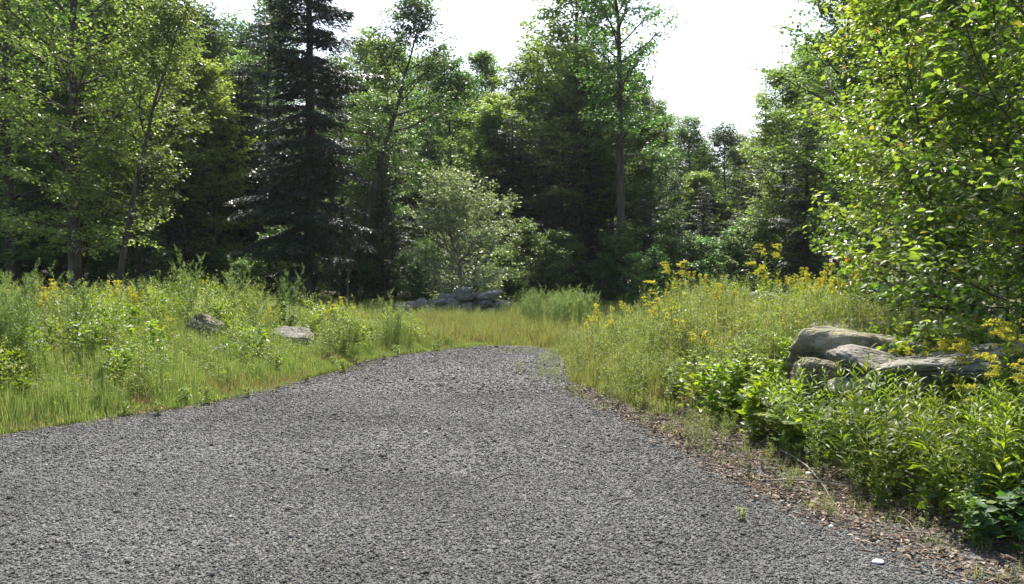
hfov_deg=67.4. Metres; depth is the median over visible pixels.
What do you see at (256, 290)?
feathery weed
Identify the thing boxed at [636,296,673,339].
goldenrod
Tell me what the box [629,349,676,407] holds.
feathery weed
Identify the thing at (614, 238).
understory shrub
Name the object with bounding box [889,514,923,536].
fallen stick
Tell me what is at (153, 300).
goldenrod
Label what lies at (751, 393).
broad leaved weed
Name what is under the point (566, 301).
mugwort
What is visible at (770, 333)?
feathery weed
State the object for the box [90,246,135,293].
understory shrub
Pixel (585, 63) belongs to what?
broadleaf tree
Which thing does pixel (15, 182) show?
broadleaf tree
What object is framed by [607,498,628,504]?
fallen stick
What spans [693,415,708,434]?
feathery weed
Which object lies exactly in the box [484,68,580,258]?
broadleaf tree
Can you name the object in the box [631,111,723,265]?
broadleaf tree
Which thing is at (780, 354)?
broad leaved weed
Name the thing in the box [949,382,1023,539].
goldenrod
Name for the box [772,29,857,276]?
broadleaf tree
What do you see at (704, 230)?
hemlock tree
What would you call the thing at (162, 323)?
goldenrod
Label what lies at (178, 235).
understory shrub
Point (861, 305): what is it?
feathery weed
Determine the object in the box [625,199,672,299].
hemlock tree
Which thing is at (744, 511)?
broad leaved weed
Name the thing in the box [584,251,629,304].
understory shrub
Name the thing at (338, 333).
broad leaved weed
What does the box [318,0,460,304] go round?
leaning tree
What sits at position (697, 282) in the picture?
understory shrub
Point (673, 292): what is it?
feathery weed
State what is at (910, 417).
goldenrod
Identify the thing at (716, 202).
broadleaf tree
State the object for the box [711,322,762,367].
feathery weed
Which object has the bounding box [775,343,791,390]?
broad leaved weed
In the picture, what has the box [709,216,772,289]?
understory shrub
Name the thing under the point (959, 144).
broadleaf tree
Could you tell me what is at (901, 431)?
goldenrod
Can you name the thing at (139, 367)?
feathery weed
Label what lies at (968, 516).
broad leaved weed
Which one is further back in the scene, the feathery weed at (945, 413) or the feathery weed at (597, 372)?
the feathery weed at (597, 372)
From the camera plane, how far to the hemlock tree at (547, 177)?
38.79 m
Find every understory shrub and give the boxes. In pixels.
[0,213,26,281]
[0,230,45,288]
[5,252,48,293]
[23,224,67,292]
[39,248,84,296]
[49,233,103,294]
[84,247,126,297]
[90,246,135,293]
[99,211,183,301]
[110,256,145,298]
[153,220,211,296]
[190,246,234,297]
[200,248,235,299]
[221,253,265,299]
[240,225,299,300]
[272,259,302,303]
[285,254,330,305]
[299,267,331,298]
[322,253,359,302]
[329,227,393,304]
[358,262,388,302]
[378,267,398,302]
[390,248,432,300]
[404,235,449,300]
[435,232,503,292]
[439,252,475,293]
[456,228,509,299]
[477,242,527,301]
[502,216,578,304]
[504,268,529,304]
[534,258,568,304]
[553,234,596,303]
[583,218,648,305]
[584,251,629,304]
[613,260,640,298]
[618,243,672,308]
[646,233,687,296]
[672,229,715,292]
[683,225,751,290]
[683,253,718,294]
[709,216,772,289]
[719,209,796,299]
[748,235,793,292]
[774,224,829,297]
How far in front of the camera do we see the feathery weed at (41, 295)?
12.78 m
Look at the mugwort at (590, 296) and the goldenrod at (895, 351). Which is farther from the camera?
the mugwort at (590, 296)
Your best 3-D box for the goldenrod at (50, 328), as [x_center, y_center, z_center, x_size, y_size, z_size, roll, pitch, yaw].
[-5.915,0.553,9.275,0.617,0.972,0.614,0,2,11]
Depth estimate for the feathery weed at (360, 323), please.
13.67 m
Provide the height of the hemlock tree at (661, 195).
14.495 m
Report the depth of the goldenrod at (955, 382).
6.13 m
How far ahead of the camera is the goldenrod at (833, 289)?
9.89 m
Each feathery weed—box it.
[0,334,22,398]
[0,335,43,378]
[6,274,58,333]
[22,278,56,317]
[59,303,120,355]
[74,282,124,324]
[81,286,124,328]
[86,280,128,322]
[98,274,138,298]
[105,326,158,394]
[111,273,147,307]
[117,276,155,317]
[132,288,162,314]
[133,347,171,385]
[145,282,178,320]
[152,270,181,306]
[158,268,191,304]
[176,287,214,321]
[181,292,232,327]
[207,274,240,301]
[210,296,242,319]
[213,278,264,318]
[221,303,265,354]
[231,285,267,324]
[232,280,267,323]
[239,276,271,305]
[242,335,262,354]
[243,292,275,320]
[253,286,269,305]
[266,293,310,326]
[284,285,312,320]
[311,317,333,343]
[315,304,363,357]
[316,295,340,318]
[324,305,363,351]
[325,318,357,352]
[328,295,355,317]
[328,317,353,346]
[366,312,401,337]
[369,333,384,347]
[374,312,397,330]
[393,312,418,340]
[473,312,488,327]
[501,294,516,313]
[516,312,537,323]
[540,351,551,364]
[552,368,572,388]
[559,324,579,349]
[560,331,591,369]
[561,342,585,377]
[566,362,582,381]
[568,327,586,343]
[569,329,608,368]
[585,343,608,362]
[588,320,617,337]
[590,333,631,380]
[592,323,625,346]
[592,327,616,356]
[594,326,619,359]
[598,377,613,397]
[601,354,637,390]
[605,366,627,389]
[605,380,625,402]
[608,354,656,406]
[609,308,628,330]
[612,308,646,345]
[615,325,632,346]
[615,334,662,371]
[615,365,637,393]
[616,310,647,344]
[616,380,635,400]
[618,318,664,356]
[619,303,661,339]
[621,301,640,325]
[621,303,654,339]
[622,346,655,381]
[624,333,649,359]
[629,326,652,352]
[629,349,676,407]
[633,352,668,384]
[636,389,661,419]
[637,352,671,389]
[638,284,667,311]
[640,333,665,361]
[640,409,651,424]
[644,333,678,377]
[657,320,679,342]
[658,350,694,393]
[660,280,684,301]
[667,405,683,422]
[669,310,695,341]
[669,406,693,436]
[671,285,712,330]
[672,270,700,298]
[673,304,701,338]
[674,300,709,357]
[678,298,717,350]
[684,281,704,308]
[688,413,711,446]
[690,403,710,428]
[690,423,706,445]
[691,267,727,302]
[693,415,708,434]
[694,327,727,361]
[695,286,720,310]
[700,437,711,449]
[704,413,732,442]
[706,403,738,433]
[707,276,739,304]
[708,274,749,316]
[708,338,734,362]
[709,354,755,403]
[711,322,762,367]
[711,354,743,400]
[715,417,734,434]
[720,273,763,304]
[724,369,748,412]
[731,315,778,374]
[732,275,765,303]
[735,272,774,298]
[737,307,787,367]
[737,381,779,435]
[743,317,776,369]
[744,436,775,468]
[759,285,815,339]
[772,334,791,359]
[774,282,816,314]
[775,388,799,436]
[775,466,794,489]
[780,416,807,451]
[781,430,810,463]
[783,468,799,485]
[784,309,829,340]
[788,282,826,321]
[802,416,845,475]
[812,488,833,512]
[816,287,849,318]
[821,407,861,458]
[827,295,852,322]
[843,272,910,321]
[844,285,889,322]
[844,456,893,500]
[850,409,899,476]
[855,427,915,495]
[856,480,869,497]
[865,281,920,337]
[891,304,944,351]
[903,405,970,489]
[906,398,960,438]
[906,419,948,479]
[910,318,945,350]
[926,384,988,447]
[936,320,981,345]
[990,424,1017,514]
[998,512,1016,542]
[1004,393,1023,444]
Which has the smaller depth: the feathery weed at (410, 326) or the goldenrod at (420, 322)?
the feathery weed at (410, 326)
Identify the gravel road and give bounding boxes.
[0,345,1023,583]
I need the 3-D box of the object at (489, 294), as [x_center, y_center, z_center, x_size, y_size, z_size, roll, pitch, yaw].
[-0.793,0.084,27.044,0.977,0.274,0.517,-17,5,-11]
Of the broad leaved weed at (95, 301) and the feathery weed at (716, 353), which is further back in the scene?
the broad leaved weed at (95, 301)
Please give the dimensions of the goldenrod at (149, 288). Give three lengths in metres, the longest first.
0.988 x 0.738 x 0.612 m
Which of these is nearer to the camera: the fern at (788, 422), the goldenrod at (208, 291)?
the fern at (788, 422)
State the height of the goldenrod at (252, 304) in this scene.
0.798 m
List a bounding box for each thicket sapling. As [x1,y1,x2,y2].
[804,0,1023,319]
[805,38,945,310]
[862,0,1023,353]
[865,0,1023,333]
[961,96,1023,358]
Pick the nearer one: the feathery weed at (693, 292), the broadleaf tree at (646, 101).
the feathery weed at (693, 292)
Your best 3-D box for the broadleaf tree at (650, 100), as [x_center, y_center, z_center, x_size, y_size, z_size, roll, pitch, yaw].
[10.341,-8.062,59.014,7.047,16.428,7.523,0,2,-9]
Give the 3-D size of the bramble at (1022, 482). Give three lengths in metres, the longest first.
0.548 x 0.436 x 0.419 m
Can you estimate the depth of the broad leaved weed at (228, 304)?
14.27 m
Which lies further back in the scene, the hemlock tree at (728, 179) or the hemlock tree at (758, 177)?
the hemlock tree at (728, 179)
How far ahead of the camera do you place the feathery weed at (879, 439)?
5.85 m
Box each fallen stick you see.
[490,470,523,480]
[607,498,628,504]
[762,479,855,487]
[780,449,829,496]
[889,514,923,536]
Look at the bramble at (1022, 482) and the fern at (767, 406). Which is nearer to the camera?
the bramble at (1022, 482)
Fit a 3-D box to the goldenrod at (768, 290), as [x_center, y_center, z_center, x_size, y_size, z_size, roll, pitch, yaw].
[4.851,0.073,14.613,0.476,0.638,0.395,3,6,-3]
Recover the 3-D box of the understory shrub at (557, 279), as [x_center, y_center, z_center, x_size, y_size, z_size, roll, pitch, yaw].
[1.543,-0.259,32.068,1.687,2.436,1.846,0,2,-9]
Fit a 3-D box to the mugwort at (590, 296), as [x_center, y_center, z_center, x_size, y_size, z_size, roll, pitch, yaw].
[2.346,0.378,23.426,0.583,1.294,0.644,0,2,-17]
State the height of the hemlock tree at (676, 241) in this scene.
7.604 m
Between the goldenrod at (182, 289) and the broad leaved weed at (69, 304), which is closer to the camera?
the broad leaved weed at (69, 304)
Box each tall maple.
[0,0,186,300]
[567,0,687,306]
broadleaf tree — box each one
[0,0,132,293]
[0,0,133,286]
[0,0,140,300]
[0,0,152,285]
[0,2,46,285]
[0,3,105,286]
[11,0,162,291]
[13,13,137,283]
[13,14,129,256]
[47,0,232,289]
[88,100,157,286]
[109,0,184,261]
[124,0,291,251]
[148,40,233,231]
[151,56,265,293]
[154,50,284,269]
[188,9,300,252]
[193,44,295,207]
[194,41,304,290]
[220,0,344,281]
[290,49,410,301]
[320,86,425,302]
[324,24,421,293]
[344,34,442,292]
[384,50,458,290]
[390,45,519,275]
[408,73,475,224]
[417,85,479,241]
[433,89,547,278]
[440,45,521,277]
[450,89,531,277]
[471,43,565,289]
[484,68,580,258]
[501,83,551,249]
[509,0,664,286]
[516,39,658,298]
[520,38,601,262]
[555,55,671,295]
[594,53,661,222]
[605,81,676,250]
[609,107,694,276]
[614,71,666,281]
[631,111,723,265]
[650,96,687,182]
[653,165,738,285]
[657,170,738,281]
[661,136,738,248]
[672,191,750,268]
[679,157,730,243]
[686,117,762,277]
[704,144,776,259]
[721,127,798,258]
[721,132,753,180]
[727,0,947,305]
[737,97,838,262]
[738,63,835,291]
[763,40,852,239]
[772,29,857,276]
[780,159,837,240]
[798,0,960,302]
[812,26,941,282]
[857,10,1021,305]
[902,12,1023,231]
[947,12,1023,226]
[964,13,1023,261]
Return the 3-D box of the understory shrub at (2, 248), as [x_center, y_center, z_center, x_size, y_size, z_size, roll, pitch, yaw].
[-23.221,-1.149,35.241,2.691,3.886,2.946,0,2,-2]
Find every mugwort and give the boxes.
[0,257,51,345]
[0,270,48,342]
[0,271,42,372]
[0,272,19,364]
[0,283,39,361]
[0,290,16,337]
[0,307,26,372]
[7,285,25,341]
[45,261,100,338]
[169,247,206,317]
[222,255,254,308]
[270,263,307,320]
[377,291,404,339]
[514,287,538,321]
[519,288,544,327]
[520,287,545,320]
[527,292,545,320]
[534,285,552,320]
[536,290,560,322]
[542,291,563,324]
[553,289,569,318]
[553,289,571,319]
[557,289,572,321]
[561,285,584,324]
[566,293,577,319]
[573,284,593,320]
[576,287,602,328]
[579,284,595,309]
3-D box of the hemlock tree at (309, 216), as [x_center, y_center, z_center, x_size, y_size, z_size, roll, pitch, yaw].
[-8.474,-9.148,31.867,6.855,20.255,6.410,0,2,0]
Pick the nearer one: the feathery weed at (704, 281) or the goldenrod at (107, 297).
the goldenrod at (107, 297)
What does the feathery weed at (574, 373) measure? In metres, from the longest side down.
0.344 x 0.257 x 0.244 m
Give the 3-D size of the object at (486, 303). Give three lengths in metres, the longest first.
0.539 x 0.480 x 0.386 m
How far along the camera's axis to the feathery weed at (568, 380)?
10.29 m
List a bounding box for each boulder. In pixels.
[183,312,224,340]
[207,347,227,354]
[268,326,314,346]
[749,291,777,303]
[784,326,925,394]
[790,357,849,401]
[810,318,918,334]
[826,344,906,373]
[828,377,884,399]
[858,341,1023,397]
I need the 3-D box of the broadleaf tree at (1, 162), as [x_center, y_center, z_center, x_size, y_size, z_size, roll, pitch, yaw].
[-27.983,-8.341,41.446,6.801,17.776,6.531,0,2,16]
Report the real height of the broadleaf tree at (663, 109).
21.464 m
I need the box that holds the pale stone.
[872,559,883,563]
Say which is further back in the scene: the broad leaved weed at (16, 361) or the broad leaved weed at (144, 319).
the broad leaved weed at (144, 319)
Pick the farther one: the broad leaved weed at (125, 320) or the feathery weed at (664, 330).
the broad leaved weed at (125, 320)
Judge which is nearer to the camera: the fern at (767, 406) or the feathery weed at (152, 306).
the fern at (767, 406)
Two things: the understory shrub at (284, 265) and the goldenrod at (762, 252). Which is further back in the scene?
the understory shrub at (284, 265)
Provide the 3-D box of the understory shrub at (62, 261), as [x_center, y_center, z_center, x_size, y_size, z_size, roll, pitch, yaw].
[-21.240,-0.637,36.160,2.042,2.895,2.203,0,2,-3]
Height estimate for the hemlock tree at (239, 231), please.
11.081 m
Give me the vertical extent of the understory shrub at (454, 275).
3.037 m
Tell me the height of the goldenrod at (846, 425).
0.832 m
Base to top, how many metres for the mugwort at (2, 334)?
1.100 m
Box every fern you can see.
[737,389,827,412]
[751,401,850,436]
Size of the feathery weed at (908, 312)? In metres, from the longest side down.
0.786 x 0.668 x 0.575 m
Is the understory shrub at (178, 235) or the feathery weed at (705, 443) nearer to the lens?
the feathery weed at (705, 443)
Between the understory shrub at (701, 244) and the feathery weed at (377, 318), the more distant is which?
the understory shrub at (701, 244)
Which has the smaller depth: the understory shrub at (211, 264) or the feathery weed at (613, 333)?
the feathery weed at (613, 333)
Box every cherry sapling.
[801,0,1023,334]
[813,0,1023,320]
[858,0,1023,372]
[867,0,1023,305]
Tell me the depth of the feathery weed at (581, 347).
12.22 m
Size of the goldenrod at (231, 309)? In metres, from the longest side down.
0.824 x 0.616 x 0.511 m
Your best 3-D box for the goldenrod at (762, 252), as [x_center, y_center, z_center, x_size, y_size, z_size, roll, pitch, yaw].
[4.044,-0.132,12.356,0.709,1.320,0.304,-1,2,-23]
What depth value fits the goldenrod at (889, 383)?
6.46 m
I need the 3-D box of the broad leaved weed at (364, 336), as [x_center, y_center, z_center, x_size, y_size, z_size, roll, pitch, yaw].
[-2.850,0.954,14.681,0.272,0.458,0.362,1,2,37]
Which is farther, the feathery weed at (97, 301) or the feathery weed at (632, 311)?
the feathery weed at (632, 311)
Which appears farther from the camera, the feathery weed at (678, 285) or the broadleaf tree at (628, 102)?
the broadleaf tree at (628, 102)
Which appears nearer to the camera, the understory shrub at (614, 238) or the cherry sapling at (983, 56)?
the cherry sapling at (983, 56)
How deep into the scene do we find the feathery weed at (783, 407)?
7.24 m
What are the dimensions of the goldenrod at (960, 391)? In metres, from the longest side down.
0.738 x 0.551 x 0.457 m
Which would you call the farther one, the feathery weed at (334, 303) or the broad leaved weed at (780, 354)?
the feathery weed at (334, 303)
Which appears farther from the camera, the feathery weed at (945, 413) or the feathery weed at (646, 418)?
the feathery weed at (646, 418)
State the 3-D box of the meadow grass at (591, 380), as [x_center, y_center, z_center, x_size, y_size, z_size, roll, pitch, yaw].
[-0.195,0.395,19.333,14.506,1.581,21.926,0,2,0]
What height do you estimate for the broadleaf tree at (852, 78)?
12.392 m
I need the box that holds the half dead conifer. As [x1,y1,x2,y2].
[721,78,794,273]
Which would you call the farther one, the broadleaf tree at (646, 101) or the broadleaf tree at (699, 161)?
the broadleaf tree at (646, 101)
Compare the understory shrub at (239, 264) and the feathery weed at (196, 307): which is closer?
the feathery weed at (196, 307)
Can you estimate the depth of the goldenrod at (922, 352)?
6.85 m
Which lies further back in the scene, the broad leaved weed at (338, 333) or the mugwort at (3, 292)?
the broad leaved weed at (338, 333)
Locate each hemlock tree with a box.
[15,167,66,302]
[96,76,187,286]
[147,154,214,295]
[186,60,280,294]
[187,96,278,290]
[210,19,332,291]
[221,0,386,309]
[272,66,354,295]
[316,97,356,287]
[346,111,390,272]
[353,107,441,297]
[357,161,412,302]
[393,137,456,293]
[475,112,544,295]
[478,140,571,291]
[507,87,612,294]
[526,193,582,291]
[536,58,641,289]
[566,164,615,301]
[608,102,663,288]
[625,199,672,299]
[637,128,672,286]
[653,187,686,283]
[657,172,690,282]
[661,115,681,266]
[678,186,720,282]
[717,212,756,289]
[723,144,797,280]
[725,165,739,214]
[752,94,856,282]
[767,124,840,298]
[826,80,911,275]
[836,99,909,281]
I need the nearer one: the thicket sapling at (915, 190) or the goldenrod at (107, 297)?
the thicket sapling at (915, 190)
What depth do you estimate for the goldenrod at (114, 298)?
12.96 m
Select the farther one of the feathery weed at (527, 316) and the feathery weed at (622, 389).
the feathery weed at (527, 316)
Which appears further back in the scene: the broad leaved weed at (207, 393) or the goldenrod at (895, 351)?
the broad leaved weed at (207, 393)
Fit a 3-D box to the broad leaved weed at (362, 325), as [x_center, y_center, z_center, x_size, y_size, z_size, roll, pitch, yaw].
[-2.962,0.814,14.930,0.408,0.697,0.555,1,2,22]
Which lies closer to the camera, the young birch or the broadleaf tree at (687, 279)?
the young birch
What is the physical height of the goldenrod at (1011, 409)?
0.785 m
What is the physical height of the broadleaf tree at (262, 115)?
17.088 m
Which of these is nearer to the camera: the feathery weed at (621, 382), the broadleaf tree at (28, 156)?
the feathery weed at (621, 382)
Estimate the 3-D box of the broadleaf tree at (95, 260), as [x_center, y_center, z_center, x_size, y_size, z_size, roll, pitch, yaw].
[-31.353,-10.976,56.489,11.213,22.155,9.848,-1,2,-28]
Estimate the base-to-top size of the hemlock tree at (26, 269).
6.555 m
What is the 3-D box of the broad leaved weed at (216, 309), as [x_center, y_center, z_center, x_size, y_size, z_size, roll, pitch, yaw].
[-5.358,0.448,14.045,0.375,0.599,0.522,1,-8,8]
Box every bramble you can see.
[957,470,1023,554]
[960,478,1017,524]
[992,455,1023,528]
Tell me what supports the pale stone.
on the gravel road
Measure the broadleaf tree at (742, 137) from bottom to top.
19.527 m
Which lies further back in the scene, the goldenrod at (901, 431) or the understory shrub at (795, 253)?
the understory shrub at (795, 253)
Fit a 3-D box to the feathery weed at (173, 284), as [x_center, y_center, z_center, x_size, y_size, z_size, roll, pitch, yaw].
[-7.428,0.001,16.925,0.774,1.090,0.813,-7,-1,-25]
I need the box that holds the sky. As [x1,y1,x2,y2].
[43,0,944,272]
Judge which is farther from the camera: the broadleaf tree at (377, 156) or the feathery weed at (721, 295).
the broadleaf tree at (377, 156)
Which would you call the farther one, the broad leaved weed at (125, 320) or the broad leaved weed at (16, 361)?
the broad leaved weed at (125, 320)
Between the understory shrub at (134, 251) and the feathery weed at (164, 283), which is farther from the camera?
the understory shrub at (134, 251)
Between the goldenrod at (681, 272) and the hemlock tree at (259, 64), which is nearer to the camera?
the goldenrod at (681, 272)
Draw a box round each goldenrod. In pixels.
[5,303,57,360]
[5,325,41,363]
[13,281,61,320]
[20,311,52,339]
[37,278,68,333]
[46,293,68,327]
[51,283,94,337]
[75,294,121,346]
[78,279,112,320]
[84,286,116,317]
[97,296,124,328]
[98,285,125,324]
[98,293,131,338]
[107,280,143,316]
[108,275,136,312]
[109,280,137,323]
[122,294,144,317]
[129,329,166,359]
[130,277,166,308]
[130,300,179,342]
[133,277,165,306]
[139,288,167,313]
[142,339,173,374]
[143,317,174,351]
[163,279,198,317]
[164,278,195,306]
[177,272,217,313]
[184,283,205,319]
[187,274,219,314]
[197,292,230,323]
[210,278,236,304]
[221,312,264,356]
[223,303,248,344]
[230,286,254,306]
[232,331,266,364]
[236,295,266,325]
[243,319,276,350]
[249,292,259,317]
[261,305,279,330]
[303,293,323,332]
[311,300,344,331]
[324,303,346,329]
[331,303,354,333]
[334,297,355,312]
[349,307,369,321]
[381,306,395,322]
[393,308,424,342]
[405,311,423,336]
[584,303,613,346]
[592,311,616,343]
[610,301,632,329]
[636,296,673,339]
[643,260,687,336]
[655,288,678,320]
[665,271,695,307]
[670,319,715,379]
[695,274,737,330]
[704,274,720,296]
[714,278,735,293]
[746,243,782,307]
[756,264,769,304]
[756,283,776,299]
[762,356,818,449]
[776,267,810,297]
[776,280,803,309]
[786,262,836,312]
[791,276,830,307]
[800,277,833,299]
[802,360,883,478]
[808,277,847,318]
[813,270,845,302]
[815,355,905,465]
[822,374,889,478]
[831,369,914,487]
[834,282,860,315]
[834,401,899,489]
[835,260,884,316]
[851,376,961,496]
[863,358,911,422]
[870,349,938,422]
[881,383,948,471]
[889,345,907,356]
[899,342,931,414]
[901,362,997,473]
[903,380,969,515]
[909,389,1022,521]
[927,371,1023,518]
[927,373,977,411]
[927,383,964,441]
[931,337,956,400]
[940,351,1020,421]
[948,336,978,425]
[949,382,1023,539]
[952,377,1000,421]
[953,355,1023,460]
[954,378,1022,515]
[958,378,1023,491]
[971,318,1023,444]
[974,380,1012,419]
[977,353,1023,438]
[989,317,1023,404]
[1000,384,1023,440]
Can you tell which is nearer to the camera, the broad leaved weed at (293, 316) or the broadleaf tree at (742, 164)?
the broad leaved weed at (293, 316)
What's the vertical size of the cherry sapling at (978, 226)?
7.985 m
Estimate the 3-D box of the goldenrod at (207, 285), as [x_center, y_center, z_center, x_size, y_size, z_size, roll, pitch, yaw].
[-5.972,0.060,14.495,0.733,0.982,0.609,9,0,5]
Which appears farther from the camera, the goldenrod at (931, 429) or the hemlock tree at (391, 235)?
the hemlock tree at (391, 235)
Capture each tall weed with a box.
[782,375,810,448]
[844,343,886,444]
[879,370,906,449]
[900,360,930,441]
[915,385,946,466]
[972,369,1004,451]
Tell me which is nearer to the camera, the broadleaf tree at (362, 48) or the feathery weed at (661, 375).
the feathery weed at (661, 375)
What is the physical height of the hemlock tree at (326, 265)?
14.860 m
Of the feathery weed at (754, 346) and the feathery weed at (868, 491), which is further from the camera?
the feathery weed at (754, 346)
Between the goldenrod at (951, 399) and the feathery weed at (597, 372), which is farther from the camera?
the feathery weed at (597, 372)
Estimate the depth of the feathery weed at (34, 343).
8.94 m
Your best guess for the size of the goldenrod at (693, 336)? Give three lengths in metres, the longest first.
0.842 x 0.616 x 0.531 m
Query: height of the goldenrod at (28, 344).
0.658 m
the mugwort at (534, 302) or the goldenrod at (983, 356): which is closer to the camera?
the goldenrod at (983, 356)
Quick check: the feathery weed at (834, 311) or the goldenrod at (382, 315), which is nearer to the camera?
the feathery weed at (834, 311)
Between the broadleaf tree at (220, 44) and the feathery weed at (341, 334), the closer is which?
the feathery weed at (341, 334)
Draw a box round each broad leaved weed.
[0,345,31,391]
[3,371,32,403]
[29,329,50,357]
[43,319,74,352]
[57,295,76,319]
[70,295,96,322]
[70,315,103,358]
[79,292,105,318]
[101,341,135,385]
[104,302,137,329]
[116,314,132,334]
[120,400,135,415]
[122,303,147,329]
[124,318,169,356]
[143,288,167,321]
[149,304,166,322]
[154,400,163,414]
[176,384,191,402]
[198,386,212,402]
[209,300,229,324]
[217,296,239,312]
[243,387,250,396]
[245,322,268,356]
[266,350,282,370]
[267,297,289,324]
[287,309,300,326]
[304,373,311,381]
[311,304,337,329]
[329,325,343,342]
[330,355,340,366]
[336,359,346,372]
[339,315,357,334]
[346,316,365,346]
[356,330,371,345]
[361,324,374,339]
[392,343,399,355]
[433,340,441,350]
[662,363,685,401]
[674,350,717,405]
[695,358,746,421]
[709,359,748,412]
[723,346,747,387]
[723,348,757,387]
[730,337,753,360]
[736,370,802,442]
[737,505,746,520]
[747,354,783,401]
[760,349,793,398]
[770,332,795,360]
[774,337,791,387]
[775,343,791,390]
[866,468,896,507]
[945,486,986,545]
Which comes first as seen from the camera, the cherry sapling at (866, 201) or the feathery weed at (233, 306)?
the cherry sapling at (866, 201)
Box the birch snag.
[345,247,351,304]
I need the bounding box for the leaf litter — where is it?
[0,347,1023,583]
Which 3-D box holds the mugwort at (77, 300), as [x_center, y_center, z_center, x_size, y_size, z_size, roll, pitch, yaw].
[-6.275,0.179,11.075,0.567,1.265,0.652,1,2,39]
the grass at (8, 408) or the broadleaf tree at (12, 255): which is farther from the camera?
the broadleaf tree at (12, 255)
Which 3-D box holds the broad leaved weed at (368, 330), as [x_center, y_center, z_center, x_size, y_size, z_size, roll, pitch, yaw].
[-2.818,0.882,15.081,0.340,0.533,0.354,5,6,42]
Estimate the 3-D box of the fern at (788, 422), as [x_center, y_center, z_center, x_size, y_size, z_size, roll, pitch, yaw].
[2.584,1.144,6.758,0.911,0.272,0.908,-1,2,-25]
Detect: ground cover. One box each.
[0,290,1020,408]
[21,286,1023,546]
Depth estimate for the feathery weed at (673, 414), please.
8.04 m
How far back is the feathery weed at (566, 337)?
14.50 m
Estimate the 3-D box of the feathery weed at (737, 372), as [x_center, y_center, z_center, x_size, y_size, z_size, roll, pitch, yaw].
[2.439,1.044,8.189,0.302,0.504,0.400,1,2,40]
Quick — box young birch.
[396,158,526,305]
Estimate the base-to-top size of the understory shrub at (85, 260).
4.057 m
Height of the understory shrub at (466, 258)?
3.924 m
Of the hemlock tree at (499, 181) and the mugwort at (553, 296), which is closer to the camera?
the mugwort at (553, 296)
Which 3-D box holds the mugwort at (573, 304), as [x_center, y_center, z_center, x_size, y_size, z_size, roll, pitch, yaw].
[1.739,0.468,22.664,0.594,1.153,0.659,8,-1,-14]
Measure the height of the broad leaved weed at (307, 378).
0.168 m
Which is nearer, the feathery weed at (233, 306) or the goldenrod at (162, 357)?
the goldenrod at (162, 357)
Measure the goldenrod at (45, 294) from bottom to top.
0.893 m
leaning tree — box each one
[41,0,226,298]
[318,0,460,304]
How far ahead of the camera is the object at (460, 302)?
27.07 m
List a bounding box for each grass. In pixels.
[0,294,491,433]
[0,310,702,432]
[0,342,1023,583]
[310,285,956,414]
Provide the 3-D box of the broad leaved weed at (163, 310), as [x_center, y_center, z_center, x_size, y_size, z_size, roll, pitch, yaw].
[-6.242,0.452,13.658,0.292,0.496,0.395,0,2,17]

